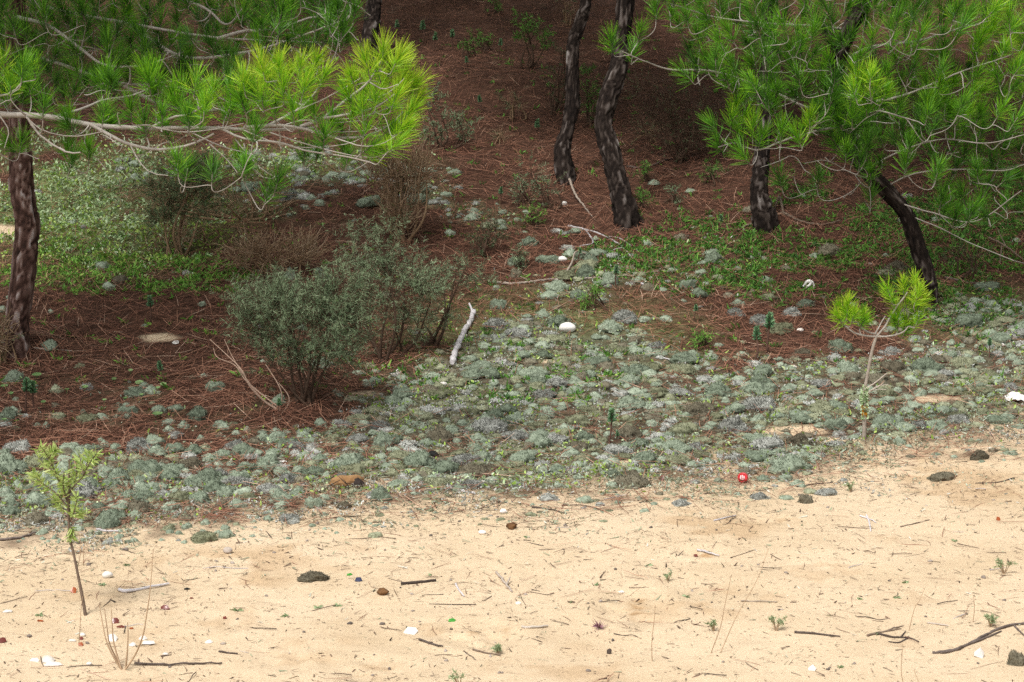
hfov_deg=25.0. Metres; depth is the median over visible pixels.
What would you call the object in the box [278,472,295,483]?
lichen cushion
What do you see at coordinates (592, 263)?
lichen cushion
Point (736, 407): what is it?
lichen cushion
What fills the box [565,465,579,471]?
lichen cushion
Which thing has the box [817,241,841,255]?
lichen cushion
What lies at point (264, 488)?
lichen cushion
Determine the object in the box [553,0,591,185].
pine tree
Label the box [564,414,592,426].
lichen cushion
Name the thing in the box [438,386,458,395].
lichen cushion
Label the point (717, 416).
lichen cushion
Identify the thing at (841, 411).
lichen cushion
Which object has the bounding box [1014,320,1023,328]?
lichen cushion
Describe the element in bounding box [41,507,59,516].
lichen cushion
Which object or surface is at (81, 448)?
lichen cushion
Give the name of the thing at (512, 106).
weed
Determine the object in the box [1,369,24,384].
lichen cushion
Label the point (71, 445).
lichen cushion
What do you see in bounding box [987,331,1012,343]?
lichen cushion
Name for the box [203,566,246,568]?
twig
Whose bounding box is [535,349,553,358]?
lichen cushion
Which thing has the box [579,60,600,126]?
shrub
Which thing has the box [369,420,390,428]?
lichen cushion
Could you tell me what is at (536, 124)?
spurge seedling
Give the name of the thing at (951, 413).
lichen cushion
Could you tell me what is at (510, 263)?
lichen cushion
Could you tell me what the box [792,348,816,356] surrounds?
lichen cushion
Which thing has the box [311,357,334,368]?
lichen cushion
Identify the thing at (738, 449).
lichen cushion
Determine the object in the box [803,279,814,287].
bone
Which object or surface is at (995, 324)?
lichen cushion
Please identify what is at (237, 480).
lichen cushion
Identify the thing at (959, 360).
lichen cushion
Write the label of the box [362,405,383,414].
lichen cushion
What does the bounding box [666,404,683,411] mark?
lichen cushion
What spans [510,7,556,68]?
shrub
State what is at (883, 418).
lichen cushion
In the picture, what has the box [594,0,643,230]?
pine tree
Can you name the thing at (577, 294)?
lichen cushion
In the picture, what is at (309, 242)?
dead shrub
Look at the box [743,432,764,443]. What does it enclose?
lichen cushion
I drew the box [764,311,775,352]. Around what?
spurge seedling
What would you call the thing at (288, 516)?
lichen cushion
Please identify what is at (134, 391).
lichen cushion
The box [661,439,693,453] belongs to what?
lichen cushion
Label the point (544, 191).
shrub
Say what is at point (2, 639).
shard
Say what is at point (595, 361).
lichen cushion
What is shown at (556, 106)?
dead shrub
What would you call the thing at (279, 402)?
spurge seedling
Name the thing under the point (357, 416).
lichen cushion
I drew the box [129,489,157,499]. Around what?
lichen cushion
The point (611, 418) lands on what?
spurge seedling
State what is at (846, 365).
lichen cushion
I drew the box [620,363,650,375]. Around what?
lichen cushion
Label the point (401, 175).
dead shrub
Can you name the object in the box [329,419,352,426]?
lichen cushion
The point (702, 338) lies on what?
weed
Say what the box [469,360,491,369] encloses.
lichen cushion
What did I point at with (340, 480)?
rock
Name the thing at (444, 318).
shrub
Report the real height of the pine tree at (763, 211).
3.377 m
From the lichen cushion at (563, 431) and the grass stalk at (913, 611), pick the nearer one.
the grass stalk at (913, 611)
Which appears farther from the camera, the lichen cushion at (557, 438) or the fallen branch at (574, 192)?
the fallen branch at (574, 192)
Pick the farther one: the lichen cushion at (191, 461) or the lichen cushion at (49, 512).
the lichen cushion at (191, 461)
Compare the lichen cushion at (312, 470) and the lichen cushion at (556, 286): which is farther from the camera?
the lichen cushion at (556, 286)
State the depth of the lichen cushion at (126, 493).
6.89 m
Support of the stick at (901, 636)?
on the ground
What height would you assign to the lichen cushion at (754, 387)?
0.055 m
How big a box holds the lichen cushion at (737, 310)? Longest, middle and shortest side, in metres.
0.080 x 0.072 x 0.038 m
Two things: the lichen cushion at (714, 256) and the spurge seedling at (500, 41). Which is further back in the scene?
the spurge seedling at (500, 41)
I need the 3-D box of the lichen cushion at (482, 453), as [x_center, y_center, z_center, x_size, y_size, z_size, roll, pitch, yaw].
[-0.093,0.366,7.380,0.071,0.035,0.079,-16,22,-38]
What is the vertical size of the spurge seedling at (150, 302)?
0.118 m
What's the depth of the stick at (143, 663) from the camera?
5.25 m
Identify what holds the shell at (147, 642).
on the ground
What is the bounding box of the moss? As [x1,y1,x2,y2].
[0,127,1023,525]
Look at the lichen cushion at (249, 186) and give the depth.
10.51 m
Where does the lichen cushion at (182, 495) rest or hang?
on the ground
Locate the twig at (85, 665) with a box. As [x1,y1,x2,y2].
[69,665,101,666]
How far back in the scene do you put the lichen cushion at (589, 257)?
9.65 m
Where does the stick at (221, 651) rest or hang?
on the ground
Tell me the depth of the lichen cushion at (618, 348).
8.65 m
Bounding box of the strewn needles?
[0,391,1023,681]
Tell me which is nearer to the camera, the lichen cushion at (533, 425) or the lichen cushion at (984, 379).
the lichen cushion at (533, 425)
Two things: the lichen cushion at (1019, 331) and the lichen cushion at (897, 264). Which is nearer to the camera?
the lichen cushion at (1019, 331)
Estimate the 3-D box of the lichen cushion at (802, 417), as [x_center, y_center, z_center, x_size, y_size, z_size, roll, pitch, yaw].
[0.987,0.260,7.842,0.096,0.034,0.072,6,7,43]
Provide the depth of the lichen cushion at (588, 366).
8.43 m
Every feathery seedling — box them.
[447,668,464,681]
[490,643,502,652]
[663,570,673,580]
[704,619,717,630]
[768,613,787,630]
[841,481,854,491]
[983,612,999,626]
[992,557,1018,573]
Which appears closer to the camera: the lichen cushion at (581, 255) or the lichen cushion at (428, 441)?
the lichen cushion at (428, 441)
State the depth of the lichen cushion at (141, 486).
6.96 m
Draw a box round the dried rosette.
[592,619,605,629]
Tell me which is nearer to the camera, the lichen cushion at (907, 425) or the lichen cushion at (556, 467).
the lichen cushion at (556, 467)
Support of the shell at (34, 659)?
on the ground
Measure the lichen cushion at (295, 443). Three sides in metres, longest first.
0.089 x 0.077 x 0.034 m
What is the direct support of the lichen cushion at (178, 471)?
on the ground
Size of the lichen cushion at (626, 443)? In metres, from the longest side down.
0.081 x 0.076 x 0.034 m
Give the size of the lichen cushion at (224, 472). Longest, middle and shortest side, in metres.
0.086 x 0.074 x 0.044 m
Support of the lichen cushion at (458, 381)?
on the ground
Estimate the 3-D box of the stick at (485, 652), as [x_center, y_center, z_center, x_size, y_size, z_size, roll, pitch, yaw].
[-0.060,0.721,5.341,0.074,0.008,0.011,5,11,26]
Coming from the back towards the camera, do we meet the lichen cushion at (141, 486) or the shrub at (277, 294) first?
the shrub at (277, 294)
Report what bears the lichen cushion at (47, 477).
on the ground
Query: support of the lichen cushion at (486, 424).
on the ground
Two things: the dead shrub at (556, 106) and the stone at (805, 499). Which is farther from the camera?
the dead shrub at (556, 106)
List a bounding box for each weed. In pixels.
[99,549,153,669]
[448,122,474,143]
[457,28,479,57]
[472,28,495,53]
[483,0,502,15]
[488,124,511,144]
[495,87,530,120]
[504,172,540,206]
[508,243,528,271]
[515,200,550,228]
[555,0,576,26]
[573,275,609,313]
[627,160,655,184]
[631,118,670,143]
[634,186,655,209]
[661,180,690,207]
[686,328,718,349]
[696,159,729,186]
[982,115,1017,152]
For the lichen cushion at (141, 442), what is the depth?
7.50 m
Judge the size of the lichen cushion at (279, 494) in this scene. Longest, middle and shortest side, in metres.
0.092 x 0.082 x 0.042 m
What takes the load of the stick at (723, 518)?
on the ground
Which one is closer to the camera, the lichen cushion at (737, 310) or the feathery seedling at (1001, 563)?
the feathery seedling at (1001, 563)
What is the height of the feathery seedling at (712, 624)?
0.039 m
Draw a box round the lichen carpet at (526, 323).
[0,145,1023,551]
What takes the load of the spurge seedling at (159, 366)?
on the ground
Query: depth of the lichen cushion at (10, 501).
6.77 m
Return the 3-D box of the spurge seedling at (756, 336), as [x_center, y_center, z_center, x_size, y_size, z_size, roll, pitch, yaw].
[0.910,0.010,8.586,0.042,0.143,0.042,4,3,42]
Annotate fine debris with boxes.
[0,376,1023,681]
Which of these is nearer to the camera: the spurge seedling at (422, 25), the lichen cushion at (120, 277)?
the lichen cushion at (120, 277)
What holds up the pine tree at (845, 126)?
on the ground
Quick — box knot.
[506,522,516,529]
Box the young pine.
[826,265,934,440]
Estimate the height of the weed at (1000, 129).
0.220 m
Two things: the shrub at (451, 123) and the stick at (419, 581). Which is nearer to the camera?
the stick at (419, 581)
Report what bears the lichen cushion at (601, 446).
on the ground
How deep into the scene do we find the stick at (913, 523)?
6.55 m
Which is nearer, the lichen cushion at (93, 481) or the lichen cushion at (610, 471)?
the lichen cushion at (93, 481)
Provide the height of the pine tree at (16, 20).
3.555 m
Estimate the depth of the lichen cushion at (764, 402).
7.98 m
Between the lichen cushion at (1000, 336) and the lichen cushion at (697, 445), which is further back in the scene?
the lichen cushion at (1000, 336)
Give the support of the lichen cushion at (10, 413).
on the ground
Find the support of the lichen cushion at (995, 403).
on the ground
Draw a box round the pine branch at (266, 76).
[0,25,440,209]
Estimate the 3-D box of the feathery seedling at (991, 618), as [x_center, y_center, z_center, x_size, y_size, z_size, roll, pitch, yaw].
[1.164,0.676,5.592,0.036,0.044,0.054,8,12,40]
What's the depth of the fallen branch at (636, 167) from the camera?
10.92 m
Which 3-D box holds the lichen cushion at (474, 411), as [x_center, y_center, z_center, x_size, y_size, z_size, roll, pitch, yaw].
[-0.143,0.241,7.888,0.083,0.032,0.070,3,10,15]
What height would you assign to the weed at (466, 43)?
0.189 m
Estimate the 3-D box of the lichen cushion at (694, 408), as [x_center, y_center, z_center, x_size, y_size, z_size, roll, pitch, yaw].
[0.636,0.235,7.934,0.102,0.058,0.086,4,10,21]
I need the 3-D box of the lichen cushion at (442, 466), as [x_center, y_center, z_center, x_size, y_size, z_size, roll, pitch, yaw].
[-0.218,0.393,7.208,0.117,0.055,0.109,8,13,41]
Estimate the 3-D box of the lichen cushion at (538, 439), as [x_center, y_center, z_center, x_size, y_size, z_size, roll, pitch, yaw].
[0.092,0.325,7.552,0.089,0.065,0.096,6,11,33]
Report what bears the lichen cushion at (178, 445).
on the ground
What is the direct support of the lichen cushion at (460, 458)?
on the ground
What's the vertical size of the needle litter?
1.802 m
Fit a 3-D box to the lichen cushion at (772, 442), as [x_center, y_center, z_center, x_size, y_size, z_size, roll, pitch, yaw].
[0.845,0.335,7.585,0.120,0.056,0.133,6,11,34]
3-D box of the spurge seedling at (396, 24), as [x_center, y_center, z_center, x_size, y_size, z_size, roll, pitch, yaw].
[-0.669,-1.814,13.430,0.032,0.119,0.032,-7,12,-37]
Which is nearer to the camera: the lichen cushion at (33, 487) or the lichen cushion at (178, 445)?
the lichen cushion at (33, 487)
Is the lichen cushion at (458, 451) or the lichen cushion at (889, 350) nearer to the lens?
the lichen cushion at (458, 451)
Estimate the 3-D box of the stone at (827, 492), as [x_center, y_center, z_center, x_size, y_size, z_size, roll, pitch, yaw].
[0.956,0.457,6.991,0.074,0.031,0.082,7,12,34]
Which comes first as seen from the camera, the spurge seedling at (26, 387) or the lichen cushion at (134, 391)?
the spurge seedling at (26, 387)
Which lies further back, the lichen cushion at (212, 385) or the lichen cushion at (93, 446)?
the lichen cushion at (212, 385)
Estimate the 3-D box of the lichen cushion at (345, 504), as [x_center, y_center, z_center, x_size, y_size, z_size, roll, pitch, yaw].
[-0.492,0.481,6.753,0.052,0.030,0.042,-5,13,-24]
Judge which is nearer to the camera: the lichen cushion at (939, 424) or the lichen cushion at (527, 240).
the lichen cushion at (939, 424)
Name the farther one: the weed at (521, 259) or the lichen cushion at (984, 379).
the weed at (521, 259)
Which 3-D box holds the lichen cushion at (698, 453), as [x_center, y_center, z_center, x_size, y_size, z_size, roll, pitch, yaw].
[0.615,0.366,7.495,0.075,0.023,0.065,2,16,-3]
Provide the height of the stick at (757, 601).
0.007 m
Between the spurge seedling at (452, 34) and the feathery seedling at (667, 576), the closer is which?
the feathery seedling at (667, 576)
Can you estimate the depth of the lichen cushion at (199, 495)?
6.83 m
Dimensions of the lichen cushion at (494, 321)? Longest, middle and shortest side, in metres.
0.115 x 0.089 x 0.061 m
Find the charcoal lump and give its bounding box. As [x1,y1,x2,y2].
[429,450,438,456]
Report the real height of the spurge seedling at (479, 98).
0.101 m
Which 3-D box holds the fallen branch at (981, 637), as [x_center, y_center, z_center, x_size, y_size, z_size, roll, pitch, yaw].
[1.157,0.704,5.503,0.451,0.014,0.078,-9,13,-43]
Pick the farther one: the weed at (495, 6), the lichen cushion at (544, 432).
the weed at (495, 6)
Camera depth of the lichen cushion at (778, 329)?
8.88 m
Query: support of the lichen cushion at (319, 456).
on the ground
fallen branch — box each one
[210,339,289,410]
[449,303,475,364]
[497,251,665,284]
[568,178,592,216]
[568,225,631,261]
[627,158,672,168]
[932,622,1023,653]
[944,276,975,283]
[988,229,1023,272]
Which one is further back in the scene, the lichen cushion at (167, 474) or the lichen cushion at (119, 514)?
the lichen cushion at (167, 474)
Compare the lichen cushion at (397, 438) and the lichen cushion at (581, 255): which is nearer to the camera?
the lichen cushion at (397, 438)
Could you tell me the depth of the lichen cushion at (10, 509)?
6.69 m
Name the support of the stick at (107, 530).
on the ground
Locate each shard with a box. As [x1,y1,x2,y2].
[0,637,6,642]
[112,618,118,623]
[161,605,169,609]
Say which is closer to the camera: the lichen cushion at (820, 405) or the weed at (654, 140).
the lichen cushion at (820, 405)
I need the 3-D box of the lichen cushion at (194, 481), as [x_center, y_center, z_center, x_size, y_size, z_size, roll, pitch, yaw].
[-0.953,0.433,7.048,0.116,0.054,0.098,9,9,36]
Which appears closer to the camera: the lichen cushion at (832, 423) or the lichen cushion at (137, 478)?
the lichen cushion at (137, 478)
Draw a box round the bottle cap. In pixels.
[738,473,747,482]
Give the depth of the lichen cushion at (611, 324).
8.90 m
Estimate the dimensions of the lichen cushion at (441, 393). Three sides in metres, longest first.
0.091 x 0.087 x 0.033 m
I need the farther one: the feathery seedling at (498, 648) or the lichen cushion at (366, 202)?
the lichen cushion at (366, 202)
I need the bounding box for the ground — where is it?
[0,0,1023,681]
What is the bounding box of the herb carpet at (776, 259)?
[0,33,1023,411]
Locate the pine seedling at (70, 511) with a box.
[26,439,102,615]
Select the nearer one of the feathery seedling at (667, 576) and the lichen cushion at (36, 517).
the feathery seedling at (667, 576)
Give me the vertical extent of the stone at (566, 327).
0.040 m
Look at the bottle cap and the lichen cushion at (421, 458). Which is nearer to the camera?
the bottle cap
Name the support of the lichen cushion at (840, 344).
on the ground
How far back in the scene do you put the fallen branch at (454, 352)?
8.71 m
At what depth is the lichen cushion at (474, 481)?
7.00 m
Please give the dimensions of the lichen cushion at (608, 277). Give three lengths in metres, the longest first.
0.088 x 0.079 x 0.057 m
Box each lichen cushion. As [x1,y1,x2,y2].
[0,407,18,422]
[0,448,10,454]
[0,452,28,475]
[0,486,18,499]
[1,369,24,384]
[1,505,22,517]
[2,438,31,453]
[5,498,20,508]
[21,484,43,493]
[22,491,49,508]
[23,510,50,525]
[25,454,56,468]
[34,471,55,482]
[39,498,54,508]
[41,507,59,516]
[58,441,78,449]
[63,500,84,507]
[70,479,101,497]
[71,445,95,461]
[74,413,99,423]
[82,443,104,450]
[87,477,101,486]
[89,502,106,511]
[92,510,120,528]
[102,476,120,490]
[107,467,129,480]
[108,507,126,521]
[111,274,127,283]
[116,405,137,414]
[116,489,136,500]
[123,386,146,397]
[126,436,151,451]
[126,458,161,472]
[127,469,145,479]
[127,499,154,514]
[129,475,149,486]
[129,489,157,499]
[134,480,161,493]
[147,445,167,455]
[158,469,181,481]
[160,461,185,470]
[165,442,184,452]
[167,489,189,503]
[174,469,185,473]
[176,456,201,471]
[183,443,206,455]
[184,473,211,488]
[187,405,207,420]
[189,490,210,504]
[190,530,218,543]
[198,466,222,479]
[201,477,226,493]
[205,380,226,391]
[212,448,235,458]
[214,485,236,497]
[215,467,229,475]
[221,476,252,487]
[223,439,241,450]
[228,498,247,507]
[229,470,249,478]
[232,441,255,456]
[234,463,257,471]
[238,492,258,500]
[241,180,260,191]
[256,453,278,463]
[256,461,275,470]
[256,482,280,495]
[265,431,287,442]
[270,490,294,501]
[274,437,297,446]
[275,188,299,201]
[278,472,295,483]
[278,513,299,521]
[283,267,295,279]
[285,440,305,451]
[289,487,307,494]
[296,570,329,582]
[301,465,327,476]
[304,496,323,508]
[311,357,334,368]
[312,453,327,462]
[324,434,343,442]
[327,451,363,469]
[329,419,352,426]
[335,461,368,474]
[336,471,353,475]
[336,501,351,509]
[339,448,362,455]
[344,413,370,424]
[345,433,368,443]
[356,194,383,207]
[360,459,379,468]
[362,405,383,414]
[368,445,388,452]
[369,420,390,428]
[370,485,392,501]
[371,431,392,446]
[383,395,401,405]
[386,479,407,487]
[387,449,411,460]
[387,463,409,471]
[390,387,415,398]
[390,434,402,444]
[402,449,436,466]
[407,192,425,203]
[408,183,429,192]
[418,438,436,447]
[419,384,438,392]
[423,389,446,397]
[423,476,456,487]
[425,459,460,474]
[426,425,454,443]
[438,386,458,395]
[445,424,459,433]
[449,377,470,386]
[449,449,468,456]
[450,453,480,465]
[455,462,495,477]
[459,407,479,416]
[460,367,485,378]
[462,479,483,487]
[466,442,485,451]
[466,460,484,465]
[468,434,487,442]
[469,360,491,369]
[470,416,508,433]
[473,449,492,460]
[482,317,509,329]
[482,367,499,378]
[482,462,500,470]
[487,408,504,419]
[489,298,506,309]
[493,461,513,469]
[498,403,517,413]
[500,429,528,440]
[502,417,519,425]
[503,413,526,422]
[504,326,531,338]
[507,256,523,266]
[508,449,536,462]
[509,267,522,277]
[515,368,549,378]
[517,441,535,450]
[518,235,538,245]
[524,376,545,384]
[525,431,553,447]
[526,420,545,428]
[528,381,546,389]
[529,428,553,437]
[532,388,556,398]
[535,254,558,263]
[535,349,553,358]
[543,279,570,292]
[545,376,568,387]
[546,333,567,342]
[547,314,572,326]
[547,418,565,424]
[547,433,567,443]
[548,464,565,473]
[552,428,571,435]
[553,269,577,278]
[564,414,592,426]
[565,441,588,450]
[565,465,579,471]
[569,288,589,299]
[573,430,594,440]
[574,250,594,259]
[574,258,598,268]
[574,405,597,413]
[576,263,594,276]
[578,364,598,371]
[583,255,599,262]
[583,355,611,366]
[587,410,604,418]
[597,319,623,333]
[597,444,605,451]
[600,270,618,284]
[602,444,634,454]
[603,468,622,477]
[605,343,628,354]
[611,308,637,324]
[612,452,634,459]
[613,471,652,488]
[615,423,642,439]
[616,395,646,409]
[617,441,635,450]
[618,374,640,385]
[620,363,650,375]
[622,469,637,474]
[629,438,649,446]
[629,451,656,463]
[637,362,664,371]
[642,412,663,421]
[648,340,665,348]
[648,386,668,396]
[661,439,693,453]
[665,362,696,374]
[665,454,690,465]
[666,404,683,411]
[668,351,698,363]
[668,388,690,396]
[668,421,699,437]
[678,279,695,289]
[681,401,710,416]
[689,437,711,444]
[689,441,706,450]
[691,287,707,297]
[693,449,711,457]
[703,381,731,398]
[703,402,719,412]
[704,251,725,262]
[710,411,726,420]
[717,416,750,432]
[723,402,744,412]
[726,307,745,316]
[730,447,747,453]
[739,395,777,411]
[742,449,768,461]
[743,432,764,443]
[744,381,774,395]
[749,313,766,325]
[749,435,785,449]
[750,374,774,384]
[752,363,773,376]
[756,474,770,481]
[766,321,793,334]
[766,453,814,473]
[781,306,801,315]
[785,432,813,445]
[788,409,810,415]
[791,413,813,422]
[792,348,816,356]
[795,299,814,307]
[797,456,810,463]
[806,398,834,412]
[810,379,833,387]
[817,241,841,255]
[822,417,847,430]
[827,408,849,416]
[828,337,853,352]
[829,400,847,408]
[836,360,858,372]
[845,393,870,402]
[850,357,871,366]
[860,365,879,372]
[868,372,887,383]
[871,412,903,428]
[877,346,900,355]
[877,359,907,372]
[877,388,897,397]
[883,260,910,271]
[894,421,917,431]
[903,353,920,361]
[910,356,944,372]
[911,419,927,429]
[926,419,949,429]
[929,355,947,362]
[940,386,961,394]
[941,411,968,418]
[945,413,970,424]
[948,356,978,367]
[952,296,969,303]
[954,312,985,327]
[972,374,995,384]
[973,281,999,290]
[973,385,996,394]
[980,368,999,376]
[986,414,1010,424]
[987,320,1004,328]
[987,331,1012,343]
[989,315,1015,324]
[992,401,1007,408]
[1003,382,1018,391]
[1009,328,1023,337]
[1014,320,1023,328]
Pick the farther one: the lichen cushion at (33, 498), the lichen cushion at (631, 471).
the lichen cushion at (631, 471)
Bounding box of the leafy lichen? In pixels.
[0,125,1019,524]
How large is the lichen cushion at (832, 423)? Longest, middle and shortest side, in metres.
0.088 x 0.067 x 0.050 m
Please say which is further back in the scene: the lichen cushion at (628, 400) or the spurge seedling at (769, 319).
the spurge seedling at (769, 319)
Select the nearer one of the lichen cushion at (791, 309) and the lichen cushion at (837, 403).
the lichen cushion at (837, 403)
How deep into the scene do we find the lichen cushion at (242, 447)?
7.46 m
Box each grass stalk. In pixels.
[78,533,85,565]
[79,596,82,640]
[651,612,654,660]
[711,548,768,652]
[901,646,918,681]
[909,588,924,630]
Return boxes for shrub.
[0,306,23,368]
[100,172,310,221]
[124,147,234,257]
[206,251,387,406]
[211,222,337,277]
[322,205,456,363]
[340,131,461,244]
[386,245,500,348]
[407,81,482,149]
[458,208,518,258]
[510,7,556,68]
[518,150,567,210]
[538,40,580,115]
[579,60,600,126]
[620,63,746,163]
[933,235,1004,279]
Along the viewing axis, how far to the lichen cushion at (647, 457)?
7.37 m
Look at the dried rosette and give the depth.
5.55 m
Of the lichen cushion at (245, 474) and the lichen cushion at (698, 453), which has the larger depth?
the lichen cushion at (698, 453)
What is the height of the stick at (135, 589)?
0.012 m
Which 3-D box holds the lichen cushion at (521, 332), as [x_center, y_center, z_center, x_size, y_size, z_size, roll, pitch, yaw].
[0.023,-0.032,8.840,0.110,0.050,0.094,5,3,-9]
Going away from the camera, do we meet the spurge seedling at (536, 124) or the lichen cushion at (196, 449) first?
the lichen cushion at (196, 449)
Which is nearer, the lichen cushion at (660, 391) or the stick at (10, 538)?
the stick at (10, 538)
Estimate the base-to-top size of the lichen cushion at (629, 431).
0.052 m
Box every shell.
[29,658,38,661]
[42,655,54,662]
[44,661,62,665]
[109,633,117,641]
[142,641,154,643]
[403,627,417,634]
[808,665,815,670]
[974,648,983,657]
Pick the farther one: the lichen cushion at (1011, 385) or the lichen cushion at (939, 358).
the lichen cushion at (939, 358)
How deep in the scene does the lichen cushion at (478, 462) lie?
7.29 m
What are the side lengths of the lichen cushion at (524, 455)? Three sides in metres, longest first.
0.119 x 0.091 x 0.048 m
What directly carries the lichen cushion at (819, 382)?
on the ground
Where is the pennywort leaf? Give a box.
[152,411,161,417]
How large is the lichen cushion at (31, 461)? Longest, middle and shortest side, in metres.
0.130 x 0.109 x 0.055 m
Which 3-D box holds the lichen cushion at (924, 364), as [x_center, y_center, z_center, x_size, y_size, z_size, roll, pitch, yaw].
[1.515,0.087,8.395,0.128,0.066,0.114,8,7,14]
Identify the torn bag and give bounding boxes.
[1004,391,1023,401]
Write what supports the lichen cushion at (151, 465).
on the ground
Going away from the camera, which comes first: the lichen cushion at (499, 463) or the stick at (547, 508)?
the stick at (547, 508)
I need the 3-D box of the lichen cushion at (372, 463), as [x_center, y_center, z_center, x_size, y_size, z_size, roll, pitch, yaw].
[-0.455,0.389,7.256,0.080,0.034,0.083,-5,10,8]
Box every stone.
[102,571,112,577]
[223,547,232,553]
[377,588,388,594]
[559,256,566,261]
[559,322,575,331]
[672,499,691,506]
[749,491,770,499]
[797,494,813,503]
[814,488,837,495]
[927,471,955,481]
[970,449,989,460]
[1006,650,1023,665]
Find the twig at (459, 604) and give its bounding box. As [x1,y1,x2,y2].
[444,604,475,604]
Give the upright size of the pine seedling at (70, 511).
0.463 m
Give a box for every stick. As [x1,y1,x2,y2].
[0,531,36,540]
[96,528,117,531]
[118,582,168,592]
[134,662,221,665]
[218,650,237,653]
[401,579,435,584]
[418,638,442,645]
[472,648,500,654]
[495,571,512,591]
[521,625,547,628]
[532,506,566,513]
[562,504,599,509]
[697,549,719,555]
[713,515,735,520]
[741,600,776,601]
[794,631,839,636]
[859,514,876,530]
[866,625,903,636]
[877,631,918,642]
[900,519,929,526]
[927,622,947,625]
[978,477,1014,482]
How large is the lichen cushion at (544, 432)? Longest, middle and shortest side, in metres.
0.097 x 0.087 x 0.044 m
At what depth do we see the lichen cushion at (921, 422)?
7.75 m
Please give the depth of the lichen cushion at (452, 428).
7.65 m
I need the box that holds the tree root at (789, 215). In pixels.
[736,196,839,231]
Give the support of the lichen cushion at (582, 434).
on the ground
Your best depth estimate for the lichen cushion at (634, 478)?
7.03 m
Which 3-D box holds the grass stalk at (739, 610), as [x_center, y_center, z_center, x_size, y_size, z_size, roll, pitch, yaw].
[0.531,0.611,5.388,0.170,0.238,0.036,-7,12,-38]
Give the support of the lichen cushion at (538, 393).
on the ground
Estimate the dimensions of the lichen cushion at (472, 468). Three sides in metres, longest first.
0.140 x 0.113 x 0.050 m
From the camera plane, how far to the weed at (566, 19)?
13.72 m
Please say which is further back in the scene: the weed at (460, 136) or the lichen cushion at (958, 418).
the weed at (460, 136)
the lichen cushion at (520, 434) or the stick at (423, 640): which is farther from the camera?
the lichen cushion at (520, 434)
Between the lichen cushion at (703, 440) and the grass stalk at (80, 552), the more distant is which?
the lichen cushion at (703, 440)
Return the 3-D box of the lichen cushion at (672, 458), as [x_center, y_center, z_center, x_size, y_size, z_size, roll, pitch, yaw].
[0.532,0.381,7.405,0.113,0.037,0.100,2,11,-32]
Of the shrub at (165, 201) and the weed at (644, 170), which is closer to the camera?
the shrub at (165, 201)
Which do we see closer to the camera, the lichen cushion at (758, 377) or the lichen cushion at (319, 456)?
the lichen cushion at (319, 456)
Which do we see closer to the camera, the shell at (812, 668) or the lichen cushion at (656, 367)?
the shell at (812, 668)
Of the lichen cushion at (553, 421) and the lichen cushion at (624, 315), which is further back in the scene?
the lichen cushion at (624, 315)
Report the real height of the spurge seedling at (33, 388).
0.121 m
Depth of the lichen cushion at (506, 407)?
7.92 m
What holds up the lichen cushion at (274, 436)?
on the ground
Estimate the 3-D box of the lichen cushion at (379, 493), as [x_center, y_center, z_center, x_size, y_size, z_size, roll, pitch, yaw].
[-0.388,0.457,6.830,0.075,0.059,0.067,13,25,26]
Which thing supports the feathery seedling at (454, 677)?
on the ground
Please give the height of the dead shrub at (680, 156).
0.500 m
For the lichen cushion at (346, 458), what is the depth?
7.26 m
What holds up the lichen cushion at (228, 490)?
on the ground
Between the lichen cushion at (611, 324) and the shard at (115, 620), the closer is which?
the shard at (115, 620)
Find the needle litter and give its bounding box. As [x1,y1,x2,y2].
[0,0,1023,526]
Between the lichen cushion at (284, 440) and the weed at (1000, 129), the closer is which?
the lichen cushion at (284, 440)
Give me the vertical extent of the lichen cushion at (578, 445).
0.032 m
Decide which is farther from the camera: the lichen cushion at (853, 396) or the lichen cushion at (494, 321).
the lichen cushion at (494, 321)
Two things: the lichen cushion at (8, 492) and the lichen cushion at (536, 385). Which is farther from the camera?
the lichen cushion at (536, 385)
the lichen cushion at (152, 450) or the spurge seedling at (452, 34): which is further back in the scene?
the spurge seedling at (452, 34)
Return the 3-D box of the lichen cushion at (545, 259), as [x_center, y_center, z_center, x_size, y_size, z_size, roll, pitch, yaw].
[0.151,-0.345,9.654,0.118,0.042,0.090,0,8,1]
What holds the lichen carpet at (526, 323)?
on the ground
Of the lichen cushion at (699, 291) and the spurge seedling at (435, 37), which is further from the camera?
the spurge seedling at (435, 37)
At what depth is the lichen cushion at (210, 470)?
7.10 m
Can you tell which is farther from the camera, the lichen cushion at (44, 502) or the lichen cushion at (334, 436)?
the lichen cushion at (334, 436)
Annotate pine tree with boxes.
[0,0,370,359]
[358,0,381,67]
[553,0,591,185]
[592,0,1023,305]
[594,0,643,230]
[750,0,778,233]
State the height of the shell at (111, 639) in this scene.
0.016 m
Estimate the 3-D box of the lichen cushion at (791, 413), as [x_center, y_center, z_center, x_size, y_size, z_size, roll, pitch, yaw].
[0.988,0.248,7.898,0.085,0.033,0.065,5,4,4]
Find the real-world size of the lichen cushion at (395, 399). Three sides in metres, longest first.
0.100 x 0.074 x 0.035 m
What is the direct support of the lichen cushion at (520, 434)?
on the ground
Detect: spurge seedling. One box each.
[21,376,31,413]
[29,380,37,411]
[146,295,153,322]
[157,360,164,381]
[276,398,281,417]
[395,19,399,38]
[420,20,425,42]
[433,31,437,51]
[450,29,454,49]
[477,95,481,112]
[498,38,502,55]
[498,186,502,203]
[534,118,539,138]
[607,407,616,442]
[613,264,618,286]
[693,304,697,321]
[752,325,761,358]
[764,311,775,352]
[987,338,991,357]
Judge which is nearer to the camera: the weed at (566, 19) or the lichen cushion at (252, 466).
the lichen cushion at (252, 466)

